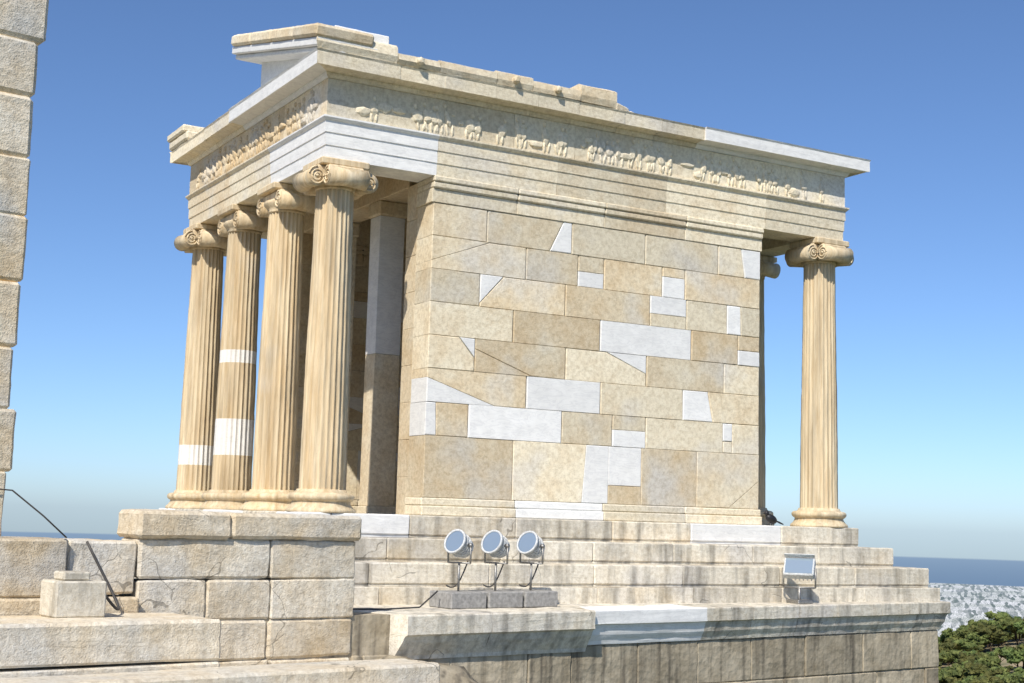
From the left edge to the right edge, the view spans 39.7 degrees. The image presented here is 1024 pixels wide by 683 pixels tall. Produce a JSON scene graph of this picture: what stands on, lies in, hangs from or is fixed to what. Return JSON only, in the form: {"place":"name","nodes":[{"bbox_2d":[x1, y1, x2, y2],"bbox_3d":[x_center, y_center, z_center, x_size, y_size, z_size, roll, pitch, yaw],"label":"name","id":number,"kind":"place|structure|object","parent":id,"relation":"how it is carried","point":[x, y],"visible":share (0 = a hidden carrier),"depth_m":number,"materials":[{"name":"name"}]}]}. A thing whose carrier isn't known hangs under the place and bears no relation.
{"place":"outdoors","nodes":[
{"label":"outdoors","id":0,"kind":"place"},
{"bbox_2d":[0,0,48,535],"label":"stone wall","id":1,"kind":"structure","parent":0,"point":[23,26],"depth_m":11.74,"materials":[{"name":"stone"}]},
{"bbox_2d":[377,655,477,682],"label":"rock","id":2,"kind":"object","parent":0,"point":[453,674],"visible":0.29,"depth_m":13.69,"materials":[{"name":"beige stone"}]},
{"bbox_2d":[1,531,1023,636],"bbox_3d":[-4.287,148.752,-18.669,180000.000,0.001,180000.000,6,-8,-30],"label":"ground","id":3,"kind":"structure","parent":0,"point":[974,589],"depth_m":4429.42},
{"bbox_2d":[1,0,1023,560],"label":"sky","id":4,"kind":"structure","parent":0,"point":[930,301],"materials":[{"name":"blue"}]},
{"bbox_2d":[116,594,921,681],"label":"bastion ground","id":5,"kind":"structure","parent":0,"point":[370,633],"depth_m":13.62,"materials":[{"name":"beige stone"}]},
{"bbox_2d":[0,509,439,682],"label":"stone wall","id":6,"kind":"structure","parent":5,"relation":"on","point":[195,591],"depth_m":12.21,"materials":[{"name":"stone"}]},
{"bbox_2d":[0,488,119,610],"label":"cable","id":7,"kind":"object","parent":6,"relation":"on","point":[117,608],"visible":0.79,"depth_m":11.73,"materials":[{"name":"black rubber"}]},
{"bbox_2d":[39,571,106,617],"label":"stone block","id":8,"kind":"structure","parent":6,"relation":"on","point":[69,594],"depth_m":11.23,"materials":[{"name":"beige stone"}]},
{"bbox_2d":[294,175,763,524],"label":"temple cella walls","id":9,"kind":"structure","parent":5,"relation":"on","point":[604,287],"depth_m":18.07,"materials":[{"name":"beige stone"}]},
{"bbox_2d":[167,23,870,256],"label":"entablature","id":10,"kind":"structure","parent":9,"relation":"on","point":[381,105],"depth_m":17.97,"materials":[{"name":"beige stone"}]},
{"bbox_2d":[351,630,938,682],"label":"stone wall","id":11,"kind":"structure","parent":5,"relation":"on","point":[762,660],"depth_m":16.75,"materials":[{"name":"beige stone"}]},
{"bbox_2d":[353,601,950,658],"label":"stone cornice","id":12,"kind":"structure","parent":11,"relation":"on","point":[427,633],"depth_m":15.56,"materials":[{"name":"beige stone"}]},
{"bbox_2d":[782,553,815,603],"bbox_3d":[3.613,2.980,17.851,0.420,0.618,0.325,-2,-8,25],"label":"floodlight","id":13,"kind":"object","parent":12,"relation":"on","point":[803,568],"visible":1,"depth_m":17.82,"materials":[{"name":"paint"}]},
{"bbox_2d":[353,603,727,609],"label":"bastion paving","id":14,"kind":"structure","parent":0,"point":[558,605],"depth_m":16.14,"materials":[{"name":"stone"}]},
{"bbox_2d":[331,513,539,609],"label":"floodlight cables","id":15,"kind":"object","parent":14,"relation":"on","point":[431,596],"visible":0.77,"depth_m":14.72,"materials":[{"name":"black rubber"}]},
{"bbox_2d":[429,589,557,608],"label":"stone blocks","id":16,"kind":"structure","parent":14,"relation":"on","point":[481,599],"depth_m":15.10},
{"bbox_2d":[444,529,473,590],"bbox_3d":[-0.561,2.321,15.078,0.313,0.657,0.330,6,-8,-30],"label":"round floodlight","id":17,"kind":"object","parent":16,"relation":"on","point":[458,543],"visible":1,"depth_m":15.03,"materials":[{"name":"paint"}]},
{"bbox_2d":[481,530,509,590],"bbox_3d":[-0.174,2.372,15.390,0.313,0.657,0.330,6,-8,-30],"label":"round floodlight","id":18,"kind":"object","parent":16,"relation":"on","point":[495,544],"visible":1,"depth_m":15.35,"materials":[{"name":"paint"}]},
{"bbox_2d":[516,531,544,589],"bbox_3d":[0.213,2.422,15.703,0.313,0.657,0.330,6,-8,-30],"label":"round floodlight","id":19,"kind":"object","parent":16,"relation":"on","point":[529,544],"visible":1,"depth_m":15.66,"materials":[{"name":"paint"}]},
{"bbox_2d":[159,508,939,604],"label":"stone steps","id":20,"kind":"structure","parent":14,"relation":"on","point":[400,559],"depth_m":17.31,"materials":[{"name":"beige stone"}]},
{"bbox_2d":[165,223,227,508],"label":"column","id":21,"kind":"structure","parent":20,"relation":"on","point":[205,245],"depth_m":20.24,"materials":[{"name":"stone"}]},
{"bbox_2d":[200,204,268,509],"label":"column","id":22,"kind":"structure","parent":20,"relation":"on","point":[242,228],"depth_m":18.90,"materials":[{"name":"stone"}]},
{"bbox_2d":[239,182,315,510],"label":"column","id":23,"kind":"structure","parent":20,"relation":"on","point":[284,208],"depth_m":17.57,"materials":[{"name":"stone"}]},
{"bbox_2d":[285,156,377,512],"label":"column","id":24,"kind":"structure","parent":20,"relation":"on","point":[336,187],"depth_m":16.24,"materials":[{"name":"stone"}]},
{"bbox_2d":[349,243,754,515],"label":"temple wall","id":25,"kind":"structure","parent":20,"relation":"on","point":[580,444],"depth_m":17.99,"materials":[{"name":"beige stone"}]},
{"bbox_2d":[756,255,780,525],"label":"column","id":26,"kind":"structure","parent":20,"relation":"on","point":[770,267],"depth_m":21.34,"materials":[{"name":"stone"}]},
{"bbox_2d":[763,511,783,525],"bbox_3d":[3.507,2.373,19.064,0.359,0.200,0.110,6,-8,-30],"label":"pigeon","id":27,"kind":"object","parent":20,"relation":"on","point":[771,518],"visible":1,"depth_m":19.00,"materials":[{"name":"black"}]},
{"bbox_2d":[785,237,853,527],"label":"column","id":28,"kind":"structure","parent":20,"relation":"on","point":[819,260],"depth_m":19.97,"materials":[{"name":"stone"}]},
{"bbox_2d":[941,638,1023,672],"bbox_3d":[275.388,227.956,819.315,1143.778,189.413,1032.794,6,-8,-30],"label":"hill terrain","id":29,"kind":"structure","parent":0,"point":[1011,643],"depth_m":782.30,"materials":[{"name":"soil"}]},
{"bbox_2d":[938,635,944,642],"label":"pine tree","id":30,"kind":"object","parent":29,"relation":"on","point":[941,638],"visible":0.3,"depth_m":802.33,"materials":[{"name":"green plant"}]},
{"bbox_2d":[938,666,949,682],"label":"pine tree","id":31,"kind":"object","parent":29,"relation":"on","point":[940,678],"visible":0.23,"depth_m":657.81,"materials":[{"name":"green plant"}]},
{"bbox_2d":[938,638,957,652],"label":"pine tree","id":32,"kind":"object","parent":29,"relation":"on","point":[948,645],"visible":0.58,"depth_m":753.37,"materials":[{"name":"green plant"}]},
{"bbox_2d":[939,649,961,663],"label":"pine tree","id":33,"kind":"object","parent":29,"relation":"on","point":[950,656],"visible":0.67,"depth_m":714.14,"materials":[{"name":"green plant"}]},
{"bbox_2d":[941,627,962,639],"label":"pine tree","id":34,"kind":"object","parent":29,"relation":"on","point":[948,633],"visible":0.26,"depth_m":793.65,"materials":[{"name":"green plant"}]},
{"bbox_2d":[941,663,968,681],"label":"pine tree","id":35,"kind":"object","parent":29,"relation":"on","point":[956,670],"visible":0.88,"depth_m":645.76,"materials":[{"name":"green plant"}]},
{"bbox_2d":[946,668,971,682],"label":"pine tree","id":36,"kind":"object","parent":29,"relation":"on","point":[952,679],"visible":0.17,"depth_m":641.13,"materials":[{"name":"green plant"}]},
{"bbox_2d":[954,651,974,663],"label":"pine tree","id":37,"kind":"object","parent":29,"relation":"on","point":[970,652],"visible":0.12,"depth_m":711.66,"materials":[{"name":"green plant"}]},
{"bbox_2d":[952,639,977,651],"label":"pine tree","id":38,"kind":"object","parent":29,"relation":"on","point":[965,645],"visible":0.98,"depth_m":753.33,"materials":[{"name":"green plant"}]},
{"bbox_2d":[951,628,980,640],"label":"pine tree","id":39,"kind":"object","parent":29,"relation":"on","point":[960,635],"visible":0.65,"depth_m":774.39,"materials":[{"name":"green plant"}]},
{"bbox_2d":[956,674,977,682],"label":"pine tree","id":40,"kind":"object","parent":29,"relation":"on","point":[970,677],"visible":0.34,"depth_m":630.84,"materials":[{"name":"green plant"}]},
{"bbox_2d":[957,652,981,665],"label":"pine tree","id":41,"kind":"object","parent":29,"relation":"on","point":[962,657],"visible":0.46,"depth_m":685.39,"materials":[{"name":"green plant"}]},
{"bbox_2d":[959,619,988,626],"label":"pine tree","id":42,"kind":"object","parent":29,"relation":"on","point":[972,621],"visible":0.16,"depth_m":824.63,"materials":[{"name":"green plant"}]},
{"bbox_2d":[968,645,984,651],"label":"pine tree","id":43,"kind":"object","parent":29,"relation":"on","point":[979,648],"visible":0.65,"depth_m":754.95,"materials":[{"name":"green plant"}]},
{"bbox_2d":[964,632,989,652],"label":"pine tree","id":44,"kind":"object","parent":29,"relation":"on","point":[974,637],"visible":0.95,"depth_m":766.33,"materials":[{"name":"green plant"}]},
{"bbox_2d":[974,652,990,665],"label":"pine tree","id":45,"kind":"object","parent":29,"relation":"on","point":[983,655],"visible":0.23,"depth_m":679.66,"materials":[{"name":"green plant"}]},
{"bbox_2d":[964,660,1003,676],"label":"pine tree","id":46,"kind":"object","parent":29,"relation":"on","point":[977,668],"visible":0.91,"depth_m":635.70,"materials":[{"name":"green plant"}]},
{"bbox_2d":[967,676,1000,682],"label":"pine tree","id":47,"kind":"object","parent":29,"relation":"on","point":[983,679],"visible":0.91,"depth_m":617.31,"materials":[{"name":"green plant"}]},
{"bbox_2d":[974,656,1000,667],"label":"pine tree","id":48,"kind":"object","parent":29,"relation":"on","point":[993,661],"visible":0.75,"depth_m":667.05,"materials":[{"name":"green plant"}]},
{"bbox_2d":[968,621,1007,651],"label":"pine tree","id":49,"kind":"object","parent":29,"relation":"on","point":[982,628],"visible":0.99,"depth_m":772.58,"materials":[{"name":"green plant"}]},
{"bbox_2d":[980,674,1003,682],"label":"shrub","id":50,"kind":"object","parent":29,"relation":"on","point":[992,678],"visible":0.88,"depth_m":619.92,"materials":[{"name":"green plant"}]},
{"bbox_2d":[986,647,1006,664],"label":"shrub","id":51,"kind":"object","parent":29,"relation":"on","point":[997,651],"visible":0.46,"depth_m":691.44,"materials":[{"name":"green plant"}]},
{"bbox_2d":[990,636,1008,646],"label":"pine tree","id":52,"kind":"object","parent":29,"relation":"on","point":[999,640],"visible":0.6,"depth_m":776.56,"materials":[{"name":"green plant"}]},
{"bbox_2d":[984,611,1016,643],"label":"pine tree","id":53,"kind":"object","parent":29,"relation":"on","point":[992,615],"visible":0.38,"depth_m":808.21,"materials":[{"name":"green plant"}]},
{"bbox_2d":[989,666,1011,675],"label":"shrub","id":54,"kind":"object","parent":29,"relation":"on","point":[1004,669],"visible":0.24,"depth_m":639.32,"materials":[{"name":"green plant"}]},
{"bbox_2d":[988,665,1013,672],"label":"pine tree","id":55,"kind":"object","parent":29,"relation":"on","point":[1009,668],"visible":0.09,"depth_m":658.03,"materials":[{"name":"green plant"}]},
{"bbox_2d":[988,612,1021,624],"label":"pine tree","id":56,"kind":"object","parent":29,"relation":"on","point":[1005,614],"visible":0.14,"depth_m":832.47,"materials":[{"name":"green plant"}]},
{"bbox_2d":[1001,630,1011,645],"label":"pine tree","id":57,"kind":"object","parent":29,"relation":"on","point":[1009,633],"visible":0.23,"depth_m":790.15,"materials":[{"name":"green plant"}]},
{"bbox_2d":[995,667,1023,682],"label":"shrub","id":58,"kind":"object","parent":29,"relation":"on","point":[1018,670],"visible":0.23,"depth_m":622.94,"materials":[{"name":"green plant"}]},
{"bbox_2d":[997,615,1022,644],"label":"pine tree","id":59,"kind":"object","parent":29,"relation":"on","point":[1009,621],"visible":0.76,"depth_m":784.11,"materials":[{"name":"green plant"}]},
{"bbox_2d":[1001,647,1023,667],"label":"shrub","id":60,"kind":"object","parent":29,"relation":"on","point":[1011,655],"visible":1,"depth_m":668.84,"materials":[{"name":"green plant"}]},
{"bbox_2d":[1002,673,1023,682],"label":"shrub","id":61,"kind":"object","parent":29,"relation":"on","point":[1015,678],"visible":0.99,"depth_m":599.54,"materials":[{"name":"green plant"}]},
{"bbox_2d":[1006,644,1023,668],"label":"shrub","id":62,"kind":"object","parent":29,"relation":"on","point":[1019,647],"visible":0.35,"depth_m":677.40,"materials":[{"name":"green plant"}]},
{"bbox_2d":[1008,633,1021,639],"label":"pine tree","id":63,"kind":"object","parent":29,"relation":"on","point":[1009,638],"visible":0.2,"depth_m":885.67,"materials":[{"name":"green plant"}]},
{"bbox_2d":[1012,620,1023,634],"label":"pine tree","id":64,"kind":"object","parent":29,"relation":"on","point":[1019,625],"visible":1,"depth_m":773.85,"materials":[{"name":"green plant"}]}
]}

